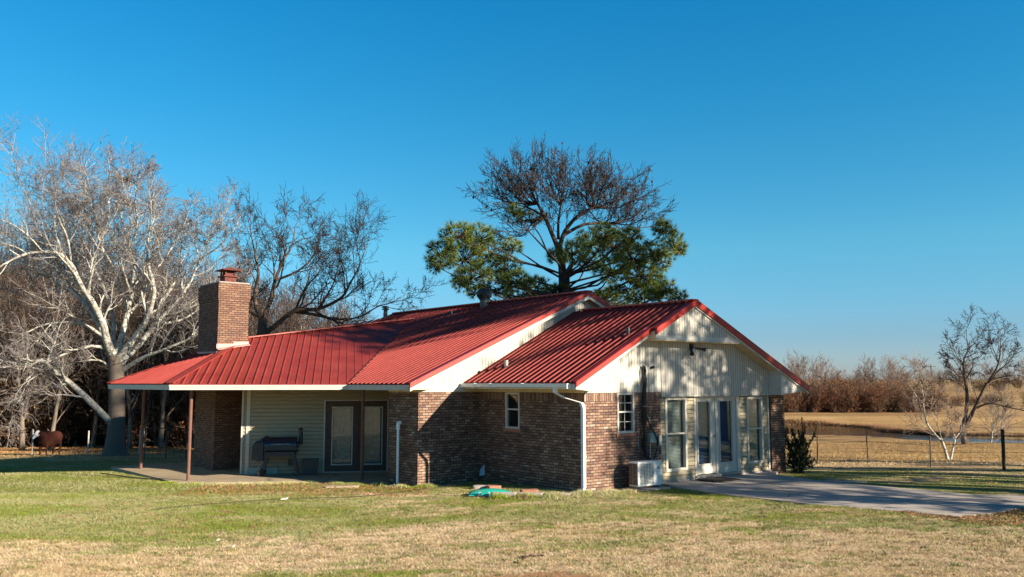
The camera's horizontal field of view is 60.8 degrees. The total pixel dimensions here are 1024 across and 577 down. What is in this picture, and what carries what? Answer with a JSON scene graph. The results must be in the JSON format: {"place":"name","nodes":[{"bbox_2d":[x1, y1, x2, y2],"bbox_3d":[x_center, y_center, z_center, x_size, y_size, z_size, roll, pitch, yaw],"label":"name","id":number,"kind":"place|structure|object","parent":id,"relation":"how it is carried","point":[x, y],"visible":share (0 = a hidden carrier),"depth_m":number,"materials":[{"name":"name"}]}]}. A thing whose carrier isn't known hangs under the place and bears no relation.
{"place":"outdoors","nodes":[
{"label":"outdoors","id":0,"kind":"place"},
{"bbox_2d":[0,380,1023,576],"bbox_3d":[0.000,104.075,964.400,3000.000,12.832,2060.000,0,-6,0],"label":"ground","id":1,"kind":"structure","parent":0,"point":[884,418],"depth_m":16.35,"materials":[{"name":"green plant"}]},
{"bbox_2d":[0,270,48,400],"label":"bare tree","id":2,"kind":"object","parent":1,"relation":"on","point":[8,320],"visible":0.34,"depth_m":49.37,"materials":[{"name":"brown plant"}]},
{"bbox_2d":[0,244,54,355],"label":"bare tree","id":3,"kind":"object","parent":1,"relation":"on","point":[20,286],"visible":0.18,"depth_m":53.71,"materials":[{"name":"brown plant"}]},
{"bbox_2d":[0,260,56,447],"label":"bare tree","id":4,"kind":"object","parent":1,"relation":"on","point":[20,341],"visible":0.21,"depth_m":49.90,"materials":[{"name":"brown plant"}]},
{"bbox_2d":[0,259,60,449],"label":"bare tree","id":5,"kind":"object","parent":1,"relation":"on","point":[21,442],"visible":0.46,"depth_m":46.92,"materials":[{"name":"grey plant"}]},
{"bbox_2d":[1,247,74,365],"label":"bare tree","id":6,"kind":"object","parent":1,"relation":"on","point":[41,307],"visible":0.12,"depth_m":54.26,"materials":[{"name":"grey plant"}]},
{"bbox_2d":[1,232,78,441],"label":"bare tree","id":7,"kind":"object","parent":1,"relation":"on","point":[32,289],"visible":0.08,"depth_m":55.89,"materials":[{"name":"brown plant"}]},
{"bbox_2d":[0,344,91,447],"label":"brush thicket","id":8,"kind":"object","parent":1,"relation":"on","point":[37,408],"visible":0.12,"depth_m":50.36,"materials":[{"name":"beige plant"}]},
{"bbox_2d":[0,328,93,447],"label":"brush thicket","id":9,"kind":"object","parent":1,"relation":"on","point":[27,423],"visible":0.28,"depth_m":49.48,"materials":[{"name":"beige plant"}]},
{"bbox_2d":[32,430,62,454],"bbox_3d":[-21.702,7.179,40.717,0.625,1.203,2.110,-1,-6,5],"label":"cow","id":10,"kind":"object","parent":1,"relation":"on","point":[46,440],"visible":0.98,"depth_m":40.55},
{"bbox_2d":[0,250,99,423],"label":"bare tree","id":11,"kind":"object","parent":1,"relation":"on","point":[45,352],"visible":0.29,"depth_m":50.57,"materials":[{"name":"brown plant"}]},
{"bbox_2d":[1,279,123,448],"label":"bare tree","id":12,"kind":"object","parent":1,"relation":"on","point":[55,420],"visible":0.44,"depth_m":47.88,"materials":[{"name":"grey plant"}]},
{"bbox_2d":[0,319,134,446],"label":"brush thicket","id":13,"kind":"object","parent":1,"relation":"on","point":[82,417],"visible":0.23,"depth_m":50.72,"materials":[{"name":"beige plant"}]},
{"bbox_2d":[21,355,142,444],"bbox_3d":[-26.706,6.487,54.378,7.627,7.224,9.250,-6,-9,44],"label":"brush thicket","id":14,"kind":"object","parent":1,"relation":"on","point":[80,442],"visible":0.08,"depth_m":53.19,"materials":[{"name":"beige plant"}]},
{"bbox_2d":[43,240,139,445],"bbox_3d":[-26.451,3.250,53.800,6.755,13.554,5.382,-5,-8,36],"label":"bare tree","id":15,"kind":"object","parent":1,"relation":"on","point":[76,442],"visible":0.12,"depth_m":53.39,"materials":[{"name":"brown plant"}]},
{"bbox_2d":[0,445,193,453],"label":"fallen leaves","id":16,"kind":"object","parent":1,"relation":"on","point":[93,449],"visible":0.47,"depth_m":46.82,"materials":[{"name":"brown plant"}]},
{"bbox_2d":[66,247,146,444],"bbox_3d":[-24.390,3.756,53.334,5.698,12.503,7.775,2,-6,-15],"label":"bare tree","id":17,"kind":"object","parent":1,"relation":"on","point":[97,336],"visible":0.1,"depth_m":52.58,"materials":[{"name":"brown plant"}]},
{"bbox_2d":[79,267,147,404],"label":"bare tree","id":18,"kind":"object","parent":1,"relation":"on","point":[116,334],"visible":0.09,"depth_m":53.37,"materials":[{"name":"brown plant"}]},
{"bbox_2d":[73,259,157,446],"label":"bare tree","id":19,"kind":"object","parent":1,"relation":"on","point":[93,435],"visible":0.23,"depth_m":50.07,"materials":[{"name":"brown plant"}]},
{"bbox_2d":[75,286,159,411],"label":"bare tree","id":20,"kind":"object","parent":1,"relation":"on","point":[107,356],"visible":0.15,"depth_m":49.77,"materials":[{"name":"brown plant"}]},
{"bbox_2d":[89,389,159,446],"bbox_3d":[-22.354,7.714,51.671,4.028,4.428,5.164,-1,-6,7],"label":"brush thicket","id":21,"kind":"object","parent":1,"relation":"on","point":[135,420],"visible":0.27,"depth_m":50.53,"materials":[{"name":"brown plant"}]},
{"bbox_2d":[87,288,165,448],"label":"bare tree","id":22,"kind":"object","parent":1,"relation":"on","point":[131,413],"visible":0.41,"depth_m":47.72,"materials":[{"name":"brown plant"}]},
{"bbox_2d":[0,112,256,455],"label":"sycamore tree","id":23,"kind":"object","parent":1,"relation":"on","point":[119,354],"visible":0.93,"depth_m":36.63,"materials":[{"name":"white plant"}]},
{"bbox_2d":[74,336,196,446],"bbox_3d":[-20.786,5.887,52.089,10.020,7.826,8.263,3,-7,-25],"label":"brush thicket","id":24,"kind":"object","parent":1,"relation":"on","point":[157,412],"visible":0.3,"depth_m":50.27,"materials":[{"name":"beige plant"}]},
{"bbox_2d":[99,391,179,445],"bbox_3d":[-21.974,7.401,51.984,5.735,4.479,4.729,5,-8,-39],"label":"brush thicket","id":25,"kind":"object","parent":1,"relation":"on","point":[135,442],"visible":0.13,"depth_m":51.14,"materials":[{"name":"beige plant"}]},
{"bbox_2d":[88,239,195,446],"bbox_3d":[-21.112,3.290,50.920,6.314,12.668,5.030,0,-6,-1],"label":"bare tree","id":26,"kind":"object","parent":1,"relation":"on","point":[146,362],"visible":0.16,"depth_m":50.67,"materials":[{"name":"white plant"}]},
{"bbox_2d":[109,256,198,448],"bbox_3d":[-18.877,3.746,48.638,6.926,11.138,5.076,-5,-8,41],"label":"bare tree","id":27,"kind":"object","parent":1,"relation":"on","point":[163,419],"visible":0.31,"depth_m":48.29,"materials":[{"name":"brown plant"}]},
{"bbox_2d":[108,221,199,357],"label":"bare tree","id":28,"kind":"object","parent":1,"relation":"on","point":[154,278],"visible":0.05,"depth_m":58.23,"materials":[{"name":"white plant"}]},
{"bbox_2d":[118,277,194,445],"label":"bare tree","id":29,"kind":"object","parent":1,"relation":"on","point":[155,358],"visible":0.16,"depth_m":51.42,"materials":[{"name":"white plant"}]},
{"bbox_2d":[144,427,187,459],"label":"pipe gate","id":30,"kind":"structure","parent":1,"relation":"on","point":[167,428],"depth_m":33.55,"materials":[{"name":"metal"}]},
{"bbox_2d":[145,292,197,446],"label":"bare tree","id":31,"kind":"object","parent":1,"relation":"on","point":[168,409],"visible":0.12,"depth_m":50.95,"materials":[{"name":"brown plant"}]},
{"bbox_2d":[153,399,194,446],"bbox_3d":[-18.936,7.979,50.715,3.086,3.392,3.956,-1,-6,11],"label":"brush thicket","id":32,"kind":"object","parent":1,"relation":"on","point":[176,435],"visible":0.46,"depth_m":50.05,"materials":[{"name":"brown plant"}]},
{"bbox_2d":[155,290,197,447],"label":"bare tree","id":33,"kind":"object","parent":1,"relation":"on","point":[182,409],"visible":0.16,"depth_m":50.22,"materials":[{"name":"brown plant"}]},
{"bbox_2d":[140,284,250,445],"bbox_3d":[-19.527,4.331,51.863,6.704,10.781,4.914,-5,-8,39],"label":"bare tree","id":34,"kind":"object","parent":1,"relation":"on","point":[175,356],"visible":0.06,"depth_m":51.63,"materials":[{"name":"brown plant"}]},
{"bbox_2d":[111,462,389,483],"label":"porch slab","id":35,"kind":"structure","parent":1,"relation":"on","point":[174,472],"depth_m":24.93,"materials":[{"name":"concrete"}]},
{"bbox_2d":[247,467,276,473],"bbox_3d":[-7.239,5.281,25.323,0.840,0.200,0.050,1,-6,-11],"label":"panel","id":36,"kind":"object","parent":35,"relation":"on","point":[269,470],"visible":0.71,"depth_m":25.29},
{"bbox_2d":[252,427,303,476],"bbox_3d":[-6.698,4.668,24.991,1.415,1.354,0.690,1,-6,-11],"label":"smoker grill","id":37,"kind":"object","parent":35,"relation":"on","point":[265,448],"visible":1,"depth_m":24.81,"materials":[{"name":"black metal"}]},
{"bbox_2d":[302,458,318,474],"bbox_3d":[-5.848,5.163,25.299,0.470,0.430,0.360,1,-6,-11],"label":"storage bin","id":38,"kind":"object","parent":35,"relation":"on","point":[310,466],"visible":1,"depth_m":25.14,"materials":[{"name":"grey plastic"}]},
{"bbox_2d":[153,480,375,485],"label":"weeds","id":39,"kind":"object","parent":1,"relation":"on","point":[337,482],"visible":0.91,"depth_m":23.09,"materials":[{"name":"green plant"}]},
{"bbox_2d":[249,287,296,337],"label":"bare tree","id":40,"kind":"object","parent":1,"relation":"on","point":[277,318],"visible":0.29,"depth_m":47.50,"materials":[{"name":"grey plant"}]},
{"bbox_2d":[249,273,300,337],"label":"bare tree","id":41,"kind":"object","parent":1,"relation":"on","point":[255,317],"visible":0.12,"depth_m":54.90,"materials":[{"name":"brown plant"}]},
{"bbox_2d":[266,277,311,332],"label":"bare tree","id":42,"kind":"object","parent":1,"relation":"on","point":[289,305],"visible":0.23,"depth_m":55.47,"materials":[{"name":"grey plant"}]},
{"bbox_2d":[272,277,311,331],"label":"bare tree","id":43,"kind":"object","parent":1,"relation":"on","point":[292,301],"visible":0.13,"depth_m":64.57,"materials":[{"name":"grey plant"}]},
{"bbox_2d":[172,482,430,496],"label":"fallen leaves","id":44,"kind":"object","parent":1,"relation":"on","point":[298,490],"visible":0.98,"depth_m":21.49,"materials":[{"name":"brown plant"}]},
{"bbox_2d":[151,485,461,509],"bbox_3d":[-4.302,4.756,20.026,7.440,0.097,0.376,4,-7,-30],"label":"garden cable","id":45,"kind":"object","parent":1,"relation":"on","point":[321,497],"visible":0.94,"depth_m":19.97,"materials":[{"name":"black plastic"}]},
{"bbox_2d":[304,292,342,329],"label":"bare tree","id":46,"kind":"object","parent":1,"relation":"on","point":[312,305],"visible":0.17,"depth_m":54.51,"materials":[{"name":"grey plant"}]},
{"bbox_2d":[227,176,448,336],"bbox_3d":[-9.198,1.207,43.397,12.452,14.331,8.313,0,-6,0],"label":"bare oak tree","id":47,"kind":"object","parent":1,"relation":"on","point":[263,328],"visible":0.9,"depth_m":43.80,"materials":[{"name":"brown plant"}]},
{"bbox_2d":[309,292,378,330],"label":"bare tree","id":48,"kind":"object","parent":1,"relation":"on","point":[344,313],"visible":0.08,"depth_m":53.63,"materials":[{"name":"brown plant"}]},
{"bbox_2d":[396,421,400,483],"bbox_3d":[-2.939,4.292,22.558,0.100,1.722,0.144,5,-8,-39],"label":"standpipe","id":49,"kind":"object","parent":1,"relation":"on","point":[398,423],"visible":0.89,"depth_m":22.55,"materials":[{"name":"white metal"}]},
{"bbox_2d":[371,482,436,488],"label":"weeds","id":50,"kind":"object","parent":1,"relation":"on","point":[424,485],"visible":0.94,"depth_m":22.05,"materials":[{"name":"green plant"}]},
{"bbox_2d":[107,267,810,491],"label":"house","id":51,"kind":"structure","parent":1,"relation":"on","point":[545,391],"depth_m":23.74,"materials":[{"name":"brick"}]},
{"bbox_2d":[326,402,355,471],"bbox_3d":[-5.088,4.407,25.986,0.841,2.030,0.175,2,-6,-16],"label":"door","id":52,"kind":"structure","parent":51,"relation":"in","point":[342,440],"depth_m":26.01,"materials":[{"name":"brown paint"}]},
{"bbox_2d":[358,402,386,470],"bbox_3d":[-4.184,4.426,26.162,0.840,2.030,0.130,1,-6,-11],"label":"door","id":53,"kind":"structure","parent":51,"relation":"in","point":[372,421],"depth_m":26.19,"materials":[{"name":"brown paint"}]},
{"bbox_2d":[505,392,519,428],"bbox_3d":[0.357,3.161,22.694,0.910,1.124,0.766,5,-8,-39],"label":"window","id":54,"kind":"structure","parent":51,"relation":"in","point":[512,402],"depth_m":22.66,"materials":[{"name":"glass"}]},
{"bbox_2d":[617,393,634,432],"bbox_3d":[2.491,3.071,21.640,0.800,1.172,0.910,5,-8,-39],"label":"window","id":55,"kind":"structure","parent":51,"relation":"in","point":[625,401],"depth_m":21.55,"materials":[{"name":"glass"}]},
{"bbox_2d":[640,365,658,459],"bbox_3d":[3.471,3.098,21.659,0.516,2.381,0.326,5,-8,-39],"label":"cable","id":56,"kind":"object","parent":51,"relation":"attached to","point":[644,417],"visible":0.98,"depth_m":21.59,"materials":[{"name":"black plastic"}]},
{"bbox_2d":[663,397,687,471],"bbox_3d":[3.952,3.791,22.892,1.060,2.090,0.940,5,-8,-39],"label":"window","id":57,"kind":"structure","parent":51,"relation":"in","point":[676,437],"depth_m":22.73,"materials":[{"name":"glass"}]},
{"bbox_2d":[696,398,716,474],"bbox_3d":[5.001,3.955,23.532,0.830,2.000,0.675,5,-8,-39],"label":"door","id":58,"kind":"structure","parent":51,"relation":"in","point":[705,413],"depth_m":23.45,"materials":[{"name":"beige paint"}]},
{"bbox_2d":[717,398,736,472],"bbox_3d":[5.691,4.031,24.136,0.850,2.020,0.618,5,-8,-39],"label":"door","id":59,"kind":"structure","parent":51,"relation":"in","point":[726,418],"depth_m":24.04,"materials":[{"name":"beige paint"}]},
{"bbox_2d":[745,396,763,463],"bbox_3d":[6.591,4.036,25.069,0.960,2.070,0.940,5,-8,-39],"label":"window","id":60,"kind":"structure","parent":51,"relation":"in","point":[754,404],"depth_m":24.90,"materials":[{"name":"glass"}]},
{"bbox_2d":[463,488,510,496],"bbox_3d":[-0.495,4.661,19.966,1.181,0.153,0.646,0,-6,4],"label":"plastic sled","id":61,"kind":"object","parent":1,"relation":"on","point":[485,492],"visible":0.69,"depth_m":19.89,"materials":[{"name":"teal plastic"}]},
{"bbox_2d":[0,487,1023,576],"bbox_3d":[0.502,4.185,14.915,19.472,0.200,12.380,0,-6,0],"label":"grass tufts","id":62,"kind":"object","parent":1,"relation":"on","point":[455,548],"visible":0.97,"depth_m":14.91,"materials":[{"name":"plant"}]},
{"bbox_2d":[488,488,593,499],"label":"weeds","id":63,"kind":"object","parent":1,"relation":"on","point":[576,494],"visible":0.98,"depth_m":19.35,"materials":[{"name":"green plant"}]},
{"bbox_2d":[423,203,689,305],"bbox_3d":[1.991,0.346,36.213,11.634,8.660,6.385,0,-6,0],"label":"pine tree","id":64,"kind":"object","parent":1,"relation":"on","point":[623,256],"visible":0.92,"depth_m":34.87,"materials":[{"name":"green plant"}]},
{"bbox_2d":[457,135,677,284],"bbox_3d":[2.289,-1.071,37.415,9.554,11.777,5.937,0,-6,0],"label":"bare hardwood tree","id":65,"kind":"object","parent":1,"relation":"on","point":[586,186],"visible":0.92,"depth_m":37.15,"materials":[{"name":"brown plant"}]},
{"bbox_2d":[571,488,639,496],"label":"weeds","id":66,"kind":"object","parent":1,"relation":"on","point":[609,491],"visible":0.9,"depth_m":19.89,"materials":[{"name":"beige plant"}]},
{"bbox_2d":[622,486,670,491],"bbox_3d":[3.224,4.802,20.900,1.050,0.070,0.610,5,-8,-39],"label":"equipment pad","id":67,"kind":"object","parent":1,"relation":"on","point":[649,488],"visible":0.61,"depth_m":20.73,"materials":[{"name":"concrete"}]},
{"bbox_2d":[629,460,661,488],"bbox_3d":[3.199,4.450,20.950,0.875,0.620,0.340,5,-8,-39],"label":"air conditioner","id":68,"kind":"object","parent":67,"relation":"on","point":[643,473],"visible":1,"depth_m":20.76,"materials":[{"name":"white metal"}]},
{"bbox_2d":[784,392,802,412],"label":"tan leaved tree","id":69,"kind":"object","parent":1,"relation":"on","point":[786,402],"visible":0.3,"depth_m":114.50,"materials":[{"name":"brown plant"}]},
{"bbox_2d":[784,393,811,412],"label":"rusty leaved tree","id":70,"kind":"object","parent":1,"relation":"on","point":[790,405],"visible":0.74,"depth_m":114.50,"materials":[{"name":"brown plant"}]},
{"bbox_2d":[783,348,812,380],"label":"bare tree","id":71,"kind":"object","parent":1,"relation":"on","point":[803,359],"visible":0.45,"depth_m":126.66,"materials":[{"name":"grey plant"}]},
{"bbox_2d":[785,417,817,473],"bbox_3d":[8.326,4.722,25.578,1.165,1.917,1.304,-4,-7,32],"label":"evergreen shrub","id":72,"kind":"object","parent":1,"relation":"on","point":[797,455],"visible":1,"depth_m":25.39,"materials":[{"name":"green plant"}]},
{"bbox_2d":[798,355,834,385],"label":"bare tree","id":73,"kind":"object","parent":1,"relation":"on","point":[813,366],"visible":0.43,"depth_m":124.48,"materials":[{"name":"grey plant"}]},
{"bbox_2d":[796,384,841,412],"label":"rusty leaved tree","id":74,"kind":"object","parent":1,"relation":"on","point":[815,406],"visible":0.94,"depth_m":114.36,"materials":[{"name":"brown plant"}]},
{"bbox_2d":[808,352,836,409],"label":"bare tree","id":75,"kind":"object","parent":1,"relation":"on","point":[820,375],"visible":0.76,"depth_m":118.61,"materials":[{"name":"grey plant"}]},
{"bbox_2d":[805,377,843,411],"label":"tan leaved tree","id":76,"kind":"object","parent":1,"relation":"on","point":[814,392],"visible":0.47,"depth_m":115.56,"materials":[{"name":"brown plant"}]},
{"bbox_2d":[804,370,849,410],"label":"rusty leaved tree","id":77,"kind":"object","parent":1,"relation":"on","point":[825,380],"visible":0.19,"depth_m":119.82,"materials":[{"name":"brown plant"}]},
{"bbox_2d":[817,383,853,412],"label":"tan leaved tree","id":78,"kind":"object","parent":1,"relation":"on","point":[838,398],"visible":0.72,"depth_m":114.26,"materials":[{"name":"brown plant"}]},
{"bbox_2d":[815,377,860,412],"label":"rusty leaved tree","id":79,"kind":"object","parent":1,"relation":"on","point":[829,405],"visible":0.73,"depth_m":114.12,"materials":[{"name":"brown plant"}]},
{"bbox_2d":[821,379,863,412],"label":"rusty leaved tree","id":80,"kind":"object","parent":1,"relation":"on","point":[854,403],"visible":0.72,"depth_m":114.07,"materials":[{"name":"brown plant"}]},
{"bbox_2d":[855,352,881,386],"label":"bare tree","id":81,"kind":"object","parent":1,"relation":"on","point":[867,363],"visible":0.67,"depth_m":123.72,"materials":[{"name":"white plant"}]},
{"bbox_2d":[856,384,891,412],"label":"tan leaved tree","id":82,"kind":"object","parent":1,"relation":"on","point":[883,403],"visible":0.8,"depth_m":113.86,"materials":[{"name":"brown plant"}]},
{"bbox_2d":[852,381,896,412],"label":"rusty leaved tree","id":83,"kind":"object","parent":1,"relation":"on","point":[873,399],"visible":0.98,"depth_m":113.97,"materials":[{"name":"brown plant"}]},
{"bbox_2d":[859,373,915,411],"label":"rusty leaved tree","id":84,"kind":"object","parent":1,"relation":"on","point":[894,391],"visible":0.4,"depth_m":116.02,"materials":[{"name":"brown plant"}]},
{"bbox_2d":[876,360,904,391],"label":"bare tree","id":85,"kind":"object","parent":1,"relation":"on","point":[885,377],"visible":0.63,"depth_m":121.51,"materials":[{"name":"brown plant"}]},
{"bbox_2d":[879,355,910,393],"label":"bare tree","id":86,"kind":"object","parent":1,"relation":"on","point":[893,363],"visible":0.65,"depth_m":123.25,"materials":[{"name":"white plant"}]},
{"bbox_2d":[887,389,914,412],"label":"tan leaved tree","id":87,"kind":"object","parent":1,"relation":"on","point":[899,405],"visible":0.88,"depth_m":114.17,"materials":[{"name":"brown plant"}]},
{"bbox_2d":[780,466,1023,486],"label":"fallen leaves","id":88,"kind":"object","parent":1,"relation":"on","point":[914,472],"visible":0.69,"depth_m":25.20,"materials":[{"name":"brown plant"}]},
{"bbox_2d":[785,417,1023,438],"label":"bank reeds","id":89,"kind":"object","parent":1,"relation":"on","point":[886,428],"visible":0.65,"depth_m":89.30,"materials":[{"name":"plant"}]},
{"bbox_2d":[899,383,933,411],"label":"tan leaved tree","id":90,"kind":"object","parent":1,"relation":"on","point":[914,399],"visible":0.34,"depth_m":114.21,"materials":[{"name":"brown plant"}]},
{"bbox_2d":[817,429,1023,469],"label":"pasture fence","id":91,"kind":"object","parent":1,"relation":"on","point":[1002,442],"visible":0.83,"depth_m":31.36,"materials":[{"name":"metal"}]},
{"bbox_2d":[906,377,949,410],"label":"tan leaved tree","id":92,"kind":"object","parent":1,"relation":"on","point":[934,389],"visible":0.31,"depth_m":115.98,"materials":[{"name":"brown plant"}]},
{"bbox_2d":[888,352,976,459],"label":"small multi stem tree","id":93,"kind":"object","parent":1,"relation":"on","point":[921,405],"visible":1,"depth_m":44.51,"materials":[{"name":"white plant"}]},
{"bbox_2d":[924,389,948,412],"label":"tan leaved tree","id":94,"kind":"object","parent":1,"relation":"on","point":[943,398],"visible":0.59,"depth_m":114.67,"materials":[{"name":"brown plant"}]},
{"bbox_2d":[927,367,951,385],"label":"tan leaved tree","id":95,"kind":"object","parent":1,"relation":"on","point":[941,375],"visible":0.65,"depth_m":265.82,"materials":[{"name":"brown plant"}]},
{"bbox_2d":[891,507,1023,525],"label":"fallen leaves","id":96,"kind":"object","parent":1,"relation":"on","point":[988,518],"visible":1,"depth_m":16.38,"materials":[{"name":"brown plant"}]},
{"bbox_2d":[935,304,1023,443],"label":"bare pasture tree","id":97,"kind":"object","parent":1,"relation":"on","point":[979,397],"visible":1,"depth_m":67.34,"materials":[{"name":"brown plant"}]},
{"bbox_2d":[981,369,1011,390],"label":"tan leaved tree","id":98,"kind":"object","parent":1,"relation":"on","point":[996,382],"visible":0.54,"depth_m":217.62,"materials":[{"name":"brown plant"}]},
{"bbox_2d":[976,386,1023,442],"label":"bare tree","id":99,"kind":"object","parent":1,"relation":"on","point":[995,420],"visible":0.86,"depth_m":73.13,"materials":[{"name":"white plant"}]},
{"bbox_2d":[991,384,1018,435],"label":"bare tree","id":100,"kind":"object","parent":1,"relation":"on","point":[1000,392],"visible":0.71,"depth_m":79.18,"materials":[{"name":"brown plant"}]},
{"bbox_2d":[0,459,1023,498],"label":"lawn grass","id":101,"kind":"structure","parent":0,"point":[809,472],"depth_m":24.66,"materials":[{"name":"green plant"}]},
{"bbox_2d":[0,439,1023,466],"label":"pasture grass","id":102,"kind":"structure","parent":0,"point":[27,455],"depth_m":46.42,"materials":[{"name":"brown plant"}]},
{"bbox_2d":[0,0,1023,379],"label":"sky","id":103,"kind":"structure","parent":0,"point":[847,176],"materials":[{"name":"blue"}]},
{"bbox_2d":[1,492,1023,576],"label":"fallen leaves","id":104,"kind":"object","parent":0,"point":[486,538],"visible":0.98,"depth_m":14.76,"materials":[{"name":"brown plant"}]},
{"bbox_2d":[662,471,1023,516],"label":"driveway","id":105,"kind":"structure","parent":0,"point":[772,485],"depth_m":19.58,"materials":[{"name":"concrete"}]},
{"bbox_2d":[695,477,739,481],"bbox_3d":[5.337,4.941,22.617,1.000,0.015,0.700,5,-8,-39],"label":"doormat","id":106,"kind":"object","parent":105,"relation":"on","point":[716,479],"visible":1,"depth_m":22.49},
{"bbox_2d":[785,425,1023,442],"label":"water","id":107,"kind":"structure","parent":0,"point":[835,430],"depth_m":86.11,"materials":[{"name":"blue liquid"}]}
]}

